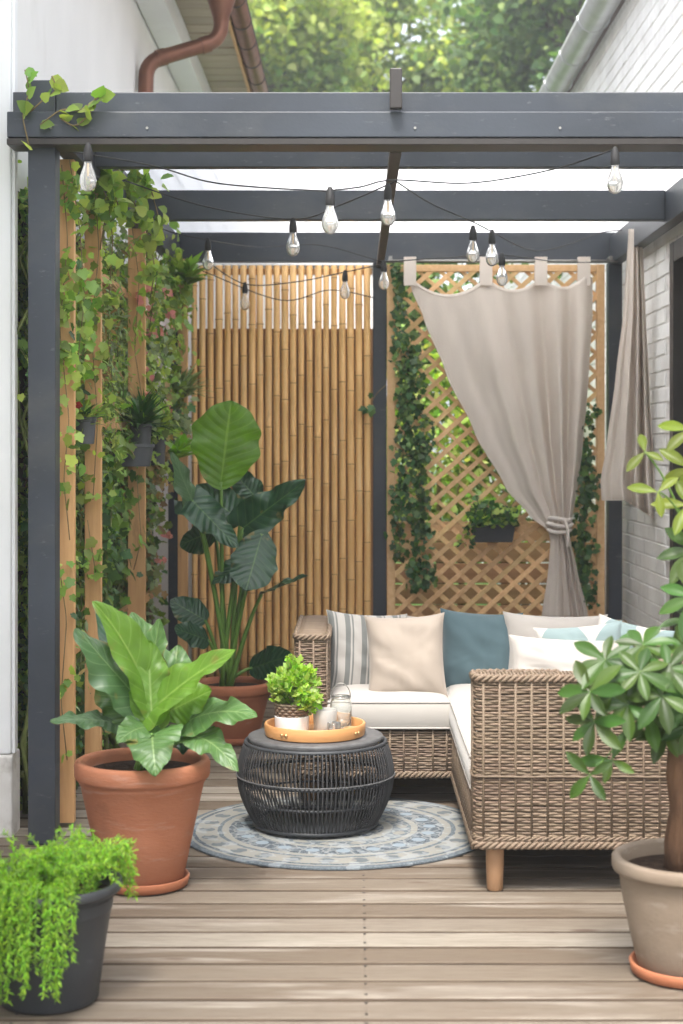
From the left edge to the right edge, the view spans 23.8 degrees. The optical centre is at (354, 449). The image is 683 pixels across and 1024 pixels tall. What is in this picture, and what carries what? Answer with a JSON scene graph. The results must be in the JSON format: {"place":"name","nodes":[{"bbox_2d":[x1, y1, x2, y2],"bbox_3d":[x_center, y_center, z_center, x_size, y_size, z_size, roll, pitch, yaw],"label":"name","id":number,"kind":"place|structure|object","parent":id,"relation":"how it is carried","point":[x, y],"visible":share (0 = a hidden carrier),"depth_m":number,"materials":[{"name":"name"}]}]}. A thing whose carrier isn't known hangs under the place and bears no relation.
{"place":"outdoors","nodes":[
{"label":"outdoors","id":0,"kind":"place"},
{"bbox_2d":[270,0,551,456],"label":"sky","id":1,"kind":"structure","parent":0,"point":[465,287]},
{"bbox_2d":[395,457,500,604],"bbox_3d":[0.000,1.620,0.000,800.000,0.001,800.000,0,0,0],"label":"ground","id":2,"kind":"structure","parent":0,"point":[455,562],"depth_m":23.33,"materials":[{"name":"green plant"}]},
{"bbox_2d":[0,0,268,836],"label":"white house","id":3,"kind":"structure","parent":2,"relation":"on","point":[151,45],"depth_m":7.98,"materials":[{"name":"white paint"}]},
{"bbox_2d":[153,259,372,660],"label":"garden wall","id":4,"kind":"structure","parent":2,"relation":"on","point":[162,549],"depth_m":11.30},
{"bbox_2d":[247,0,412,91],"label":"broadleaf tree","id":5,"kind":"object","parent":2,"relation":"on","point":[299,32],"visible":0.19,"depth_m":26.34,"materials":[{"name":"green plant"}]},
{"bbox_2d":[0,693,682,1023],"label":"deck","id":6,"kind":"structure","parent":2,"relation":"on","point":[543,936],"depth_m":4.92,"materials":[{"name":"brown wood"}]},
{"bbox_2d":[0,823,139,1014],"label":"fern tub","id":7,"kind":"object","parent":6,"relation":"on","point":[55,910],"visible":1,"depth_m":4.29,"materials":[{"name":"plastic"}]},
{"bbox_2d":[18,159,187,822],"bbox_3d":[-1.232,0.170,8.275,0.432,2.660,3.750,0,0,0],"label":"timber trellis","id":8,"kind":"object","parent":6,"relation":"on","point":[138,595],"visible":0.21,"depth_m":7.10,"materials":[{"name":"brown wood"}]},
{"bbox_2d":[17,189,97,814],"bbox_3d":[-1.265,0.201,6.750,0.389,2.648,0.812,0,0,0],"label":"climbing vine","id":9,"kind":"object","parent":8,"relation":"attached to","point":[23,507],"visible":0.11,"depth_m":6.70,"materials":[{"name":"green plant"}]},
{"bbox_2d":[18,550,104,801],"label":"climbing vine","id":10,"kind":"object","parent":8,"relation":"attached to","point":[79,697],"visible":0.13,"depth_m":6.99,"materials":[{"name":"green plant"}]},
{"bbox_2d":[18,160,108,789],"bbox_3d":[-1.266,-0.013,7.006,0.380,3.040,0.985,0,0,0],"label":"climbing vine","id":11,"kind":"object","parent":8,"relation":"attached to","point":[83,368],"visible":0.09,"depth_m":6.86,"materials":[{"name":"green plant"}]},
{"bbox_2d":[25,232,112,757],"bbox_3d":[-1.290,0.172,7.472,0.401,2.706,1.203,0,0,0],"label":"climbing vine","id":12,"kind":"object","parent":8,"relation":"attached to","point":[80,546],"visible":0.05,"depth_m":7.28,"materials":[{"name":"green plant"}]},
{"bbox_2d":[76,398,110,443],"bbox_3d":[-1.153,-0.129,6.886,0.220,0.207,0.198,0,0,0],"label":"hanging planter","id":13,"kind":"object","parent":8,"relation":"hanging from","point":[88,422],"visible":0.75,"depth_m":6.86,"materials":[{"name":"plastic"}]},
{"bbox_2d":[76,215,141,749],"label":"climbing vine","id":14,"kind":"object","parent":8,"relation":"attached to","point":[111,373],"visible":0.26,"depth_m":8.01,"materials":[{"name":"green plant"}]},
{"bbox_2d":[76,371,144,756],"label":"climbing vine","id":15,"kind":"object","parent":8,"relation":"attached to","point":[116,554],"visible":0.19,"depth_m":7.97,"materials":[{"name":"green plant"}]},
{"bbox_2d":[110,434,154,466],"bbox_3d":[-1.154,-0.003,8.305,0.245,0.175,0.190,0,0,-20],"label":"hanging planter","id":16,"kind":"object","parent":8,"relation":"hanging from","point":[143,454],"visible":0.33,"depth_m":8.24,"materials":[{"name":"plastic"}]},
{"bbox_2d":[119,386,180,443],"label":"spiky plant","id":17,"kind":"object","parent":16,"relation":"in","point":[139,421],"visible":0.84,"depth_m":8.38,"materials":[{"name":"plant"}]},
{"bbox_2d":[102,219,183,734],"bbox_3d":[-1.212,0.017,8.957,0.508,2.980,1.411,0,0,0],"label":"climbing vine","id":18,"kind":"object","parent":8,"relation":"attached to","point":[156,379],"visible":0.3,"depth_m":8.85,"materials":[{"name":"green plant"}]},
{"bbox_2d":[110,343,199,625],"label":"climbing vine","id":19,"kind":"object","parent":8,"relation":"attached to","point":[156,517],"visible":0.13,"depth_m":9.38,"materials":[{"name":"green plant"}]},
{"bbox_2d":[168,433,193,457],"bbox_3d":[-0.988,-0.022,9.004,0.225,0.143,0.197,0,0,29],"label":"leafy rosette","id":20,"kind":"object","parent":19,"relation":"attached to","point":[181,448],"visible":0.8,"depth_m":8.97,"materials":[{"name":"green plant"}]},
{"bbox_2d":[125,222,199,623],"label":"climbing vine","id":21,"kind":"object","parent":8,"relation":"attached to","point":[177,321],"visible":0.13,"depth_m":9.59,"materials":[{"name":"green plant"}]},
{"bbox_2d":[165,251,213,398],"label":"feathery plant","id":22,"kind":"object","parent":21,"relation":"attached to","point":[188,271],"visible":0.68,"depth_m":9.53,"materials":[{"name":"green plant"}]},
{"bbox_2d":[151,410,176,465],"bbox_3d":[-1.073,-0.071,8.745,0.310,0.310,0.320,0,0,0],"label":"hanging planter","id":23,"kind":"object","parent":8,"relation":"hanging from","point":[160,446],"visible":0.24,"depth_m":8.71,"materials":[{"name":"plastic"}]},
{"bbox_2d":[117,868,189,895],"bbox_3d":[-0.728,1.479,5.580,0.316,0.037,0.316,0,0,0],"label":"plant saucer","id":24,"kind":"object","parent":6,"relation":"on","point":[160,888],"visible":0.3,"depth_m":5.44,"materials":[{"name":"ceramic"}]},
{"bbox_2d":[50,600,257,885],"bbox_3d":[-0.666,0.997,5.567,0.685,0.978,0.576,0,0,0],"label":"potted plant","id":25,"kind":"object","parent":24,"relation":"on","point":[144,788],"visible":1,"depth_m":5.45,"materials":[{"name":"green plant"}]},
{"bbox_2d":[225,739,243,745],"bbox_3d":[-0.628,1.479,8.320,0.300,0.037,0.300,0,0,0],"label":"plant saucer","id":26,"kind":"object","parent":6,"relation":"on","point":[236,742],"visible":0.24,"depth_m":8.18,"materials":[{"name":"ceramic"}]},
{"bbox_2d":[170,400,307,738],"bbox_3d":[-0.590,0.617,8.256,0.720,1.738,0.564,0,0,0],"label":"potted plant","id":27,"kind":"object","parent":6,"relation":"on","point":[216,508],"visible":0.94,"depth_m":8.21,"materials":[{"name":"green plant"}]},
{"bbox_2d":[191,265,372,678],"bbox_3d":[-0.451,0.167,10.179,1.154,2.643,0.122,0,0,0],"label":"bamboo screen","id":28,"kind":"object","parent":6,"relation":"on","point":[300,393],"visible":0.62,"depth_m":10.13,"materials":[{"name":"brown wood"}]},
{"bbox_2d":[358,385,385,417],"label":"ivy","id":29,"kind":"object","parent":28,"relation":"attached to","point":[370,411],"visible":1,"depth_m":10.07,"materials":[{"name":"green plant"}]},
{"bbox_2d":[190,795,475,869],"bbox_3d":[-0.072,1.492,6.380,1.220,0.010,1.220,0,0,0],"label":"round rug","id":30,"kind":"object","parent":6,"relation":"on","point":[405,832],"visible":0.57,"depth_m":6.16,"materials":[{"name":"fabric"}]},
{"bbox_2d":[236,727,394,837],"bbox_3d":[-0.156,1.302,6.420,0.633,0.354,0.633,0,0,0],"label":"drum table","id":31,"kind":"object","parent":30,"relation":"on","point":[309,820],"visible":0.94,"depth_m":6.23,"materials":[{"name":"wicker"}]},
{"bbox_2d":[264,714,365,742],"bbox_3d":[-0.158,1.099,6.400,0.400,0.050,0.400,0,0,0],"label":"serving tray","id":32,"kind":"object","parent":31,"relation":"on","point":[310,735],"visible":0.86,"depth_m":6.24,"materials":[{"name":"brown wood"}]},
{"bbox_2d":[265,653,323,729],"bbox_3d":[-0.238,0.956,6.394,0.237,0.310,0.227,0,0,0],"label":"herb pot","id":33,"kind":"object","parent":32,"relation":"on","point":[300,708],"visible":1,"depth_m":6.35,"materials":[{"name":"white ceramic"}]},
{"bbox_2d":[313,707,336,729],"bbox_3d":[-0.118,1.067,6.400,0.096,0.087,0.096,0,0,0],"label":"stone cup","id":34,"kind":"object","parent":32,"relation":"on","point":[323,717],"visible":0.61,"depth_m":6.36,"materials":[{"name":"concrete"}]},
{"bbox_2d":[327,721,340,729],"bbox_3d":[-0.082,1.089,6.340,0.052,0.045,0.052,0,0,0],"label":"candle holder","id":35,"kind":"object","parent":32,"relation":"on","point":[332,725],"visible":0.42,"depth_m":6.32,"materials":[{"name":"clear glass"}]},
{"bbox_2d":[330,683,351,728],"bbox_3d":[-0.056,1.021,6.480,0.086,0.180,0.086,0,0,0],"label":"glass jar","id":36,"kind":"object","parent":32,"relation":"on","point":[341,704],"visible":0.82,"depth_m":6.45,"materials":[{"name":"clear glass"}]},
{"bbox_2d":[7,68,682,844],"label":"pergola","id":37,"kind":"object","parent":6,"relation":"on","point":[311,140],"visible":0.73,"depth_m":6.81,"materials":[{"name":"metal"}]},
{"bbox_2d":[17,67,115,149],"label":"climbing vine","id":38,"kind":"object","parent":37,"relation":"attached to","point":[58,84],"visible":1,"depth_m":6.06,"materials":[{"name":"green plant"}]},
{"bbox_2d":[60,160,101,762],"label":"climbing vine","id":39,"kind":"object","parent":37,"relation":"hanging from","point":[79,277],"visible":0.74,"depth_m":6.38,"materials":[{"name":"green plant"}]},
{"bbox_2d":[76,179,126,581],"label":"climbing vine","id":40,"kind":"object","parent":37,"relation":"hanging from","point":[103,214],"visible":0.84,"depth_m":7.03,"materials":[{"name":"green plant"}]},
{"bbox_2d":[76,169,193,314],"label":"climbing vine","id":41,"kind":"object","parent":37,"relation":"attached to","point":[139,212],"visible":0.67,"depth_m":7.44,"materials":[{"name":"green plant"}]},
{"bbox_2d":[117,227,162,569],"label":"climbing vine","id":42,"kind":"object","parent":37,"relation":"hanging from","point":[139,322],"visible":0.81,"depth_m":8.40,"materials":[{"name":"green plant"}]},
{"bbox_2d":[71,142,622,309],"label":"string lights","id":43,"kind":"object","parent":37,"relation":"hanging from","point":[87,180],"visible":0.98,"depth_m":7.18,"materials":[{"name":"glass"},{"name":"black plastic"},{"name":"black rubber"}]},
{"bbox_2d":[388,256,617,261],"bbox_3d":[0.914,-1.177,10.053,1.420,0.039,0.130,0,0,0],"label":"curtain rod","id":44,"kind":"object","parent":37,"relation":"attached to","point":[609,259],"visible":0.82,"depth_m":9.99,"materials":[{"name":"black metal"}]},
{"bbox_2d":[404,257,592,616],"bbox_3d":[0.886,-0.072,9.989,1.170,2.236,0.177,0,0,0],"label":"curtain","id":45,"kind":"object","parent":44,"relation":"hanging from","point":[515,362],"visible":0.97,"depth_m":10.00,"materials":[{"name":"fabric"}]},
{"bbox_3d":[1.607,-1.292,9.300,0.013,0.066,0.012,0,0,0],"label":"curtain hook","id":46,"kind":"object","parent":37,"relation":"attached to","visible":0},
{"bbox_2d":[601,229,655,517],"bbox_3d":[1.585,-0.434,9.298,0.315,1.674,0.153,0,0,-12],"label":"curtain","id":47,"kind":"object","parent":46,"relation":"hanging from","point":[630,420],"visible":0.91,"depth_m":9.31,"materials":[{"name":"beige fabric"}]},
{"bbox_2d":[293,615,682,891],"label":"wicker sofa","id":48,"kind":"object","parent":6,"relation":"on","point":[495,745],"visible":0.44,"depth_m":5.46,"materials":[{"name":"brown wicker"}]},
{"bbox_2d":[326,609,406,689],"bbox_3d":[0.049,0.909,7.221,0.375,0.396,0.202,0,0,0],"label":"throw pillow","id":49,"kind":"object","parent":48,"relation":"on","point":[349,653],"visible":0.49,"depth_m":7.15,"materials":[{"name":"white fabric"}]},
{"bbox_2d":[364,612,447,696],"bbox_3d":[0.220,0.894,7.002,0.362,0.381,0.200,0,0,0],"label":"throw pillow","id":50,"kind":"object","parent":48,"relation":"on","point":[405,654],"visible":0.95,"depth_m":6.94,"materials":[{"name":"beige fabric"}]},
{"bbox_2d":[440,608,523,687],"bbox_3d":[0.560,0.910,7.262,0.400,0.395,0.206,0,0,0],"label":"throw pillow","id":51,"kind":"object","parent":48,"relation":"on","point":[471,641],"visible":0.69,"depth_m":7.19,"materials":[{"name":"blue fabric"}]},
{"bbox_2d":[503,611,607,668],"bbox_3d":[0.896,0.923,7.216,0.485,0.402,0.198,0,0,0],"label":"throw pillow","id":52,"kind":"object","parent":48,"relation":"on","point":[520,625],"visible":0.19,"depth_m":7.21,"materials":[{"name":"beige fabric"}]},
{"bbox_2d":[509,635,618,670],"bbox_3d":[0.784,0.806,6.015,0.436,0.236,0.152,0,0,0],"label":"throw pillow","id":53,"kind":"object","parent":48,"relation":"on","point":[541,653],"visible":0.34,"depth_m":5.98,"materials":[{"name":"white fabric"}]},
{"bbox_2d":[533,620,621,640],"bbox_3d":[0.917,0.856,6.598,0.362,0.320,0.200,0,0,0],"label":"throw pillow","id":54,"kind":"object","parent":48,"relation":"on","point":[602,632],"visible":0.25,"depth_m":6.60,"materials":[{"name":"white fabric"}]},
{"bbox_2d":[598,614,674,648],"bbox_3d":[1.136,0.883,6.748,0.392,0.378,0.171,0,0,43],"label":"throw pillow","id":55,"kind":"object","parent":48,"relation":"on","point":[625,627],"visible":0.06,"depth_m":6.76,"materials":[{"name":"white fabric"}]},
{"bbox_2d":[387,264,604,616],"bbox_3d":[0.880,0.164,10.148,1.360,2.648,0.055,0,0,0],"label":"diamond lattice","id":56,"kind":"object","parent":6,"relation":"on","point":[597,272],"visible":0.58,"depth_m":10.13,"materials":[{"name":"brown wood"}]},
{"bbox_2d":[383,262,437,593],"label":"ivy","id":57,"kind":"object","parent":56,"relation":"attached to","point":[411,365],"visible":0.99,"depth_m":10.07,"materials":[{"name":"green plant"}]},
{"bbox_2d":[453,488,519,548],"bbox_3d":[0.817,0.424,10.031,0.423,0.376,0.354,0,0,0],"label":"lattice planter","id":58,"kind":"object","parent":56,"relation":"hanging from","point":[494,522],"visible":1,"depth_m":9.98,"materials":[{"name":"plastic"}]},
{"bbox_2d":[569,402,602,609],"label":"ivy","id":59,"kind":"object","parent":56,"relation":"attached to","point":[585,498],"visible":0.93,"depth_m":10.07,"materials":[{"name":"green plant"}]},
{"bbox_2d":[629,950,682,988],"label":"plant saucer","id":60,"kind":"object","parent":6,"relation":"on","point":[656,978],"visible":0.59,"depth_m":4.53,"materials":[{"name":"ceramic"}]},
{"bbox_2d":[558,420,682,977],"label":"potted tree","id":61,"kind":"object","parent":60,"relation":"on","point":[625,683],"visible":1,"depth_m":4.48,"materials":[{"name":"green plant"}]},
{"bbox_2d":[259,0,575,501],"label":"broadleaf tree","id":62,"kind":"object","parent":2,"relation":"on","point":[414,64],"visible":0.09,"depth_m":28.88,"materials":[{"name":"green plant"}]},
{"bbox_2d":[395,324,522,604],"bbox_3d":[0.651,0.308,12.162,1.824,2.630,1.542,0,0,0],"label":"shrub","id":63,"kind":"object","parent":2,"relation":"on","point":[457,450],"visible":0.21,"depth_m":12.03,"materials":[{"name":"green plant"}]},
{"bbox_2d":[387,263,561,604],"bbox_3d":[0.731,-0.180,13.027,2.984,3.608,1.765,0,0,-16],"label":"shrub","id":64,"kind":"object","parent":2,"relation":"on","point":[414,315],"visible":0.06,"depth_m":12.68,"materials":[{"name":"green plant"}]},
{"bbox_2d":[395,521,594,616],"bbox_3d":[0.940,1.058,11.245,1.550,1.125,0.090,0,0,0],"label":"board fence","id":65,"kind":"object","parent":2,"relation":"on","point":[492,554],"visible":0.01,"depth_m":11.20,"materials":[{"name":"brown wood"}]},
{"bbox_2d":[427,0,585,91],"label":"broadleaf tree","id":66,"kind":"object","parent":2,"relation":"on","point":[519,62],"visible":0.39,"depth_m":25.98,"materials":[{"name":"green plant"}]},
{"bbox_2d":[441,394,586,604],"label":"shrub","id":67,"kind":"object","parent":2,"relation":"on","point":[500,486],"visible":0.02,"depth_m":11.94,"materials":[{"name":"green plant"}]},
{"bbox_2d":[482,0,682,630],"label":"brick building","id":68,"kind":"structure","parent":2,"relation":"on","point":[622,46],"depth_m":9.48,"materials":[{"name":"brick"}]},
{"bbox_2d":[670,236,682,630],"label":"door","id":69,"kind":"structure","parent":68,"relation":"in","point":[676,247],"depth_m":8.70,"materials":[{"name":"paint"}]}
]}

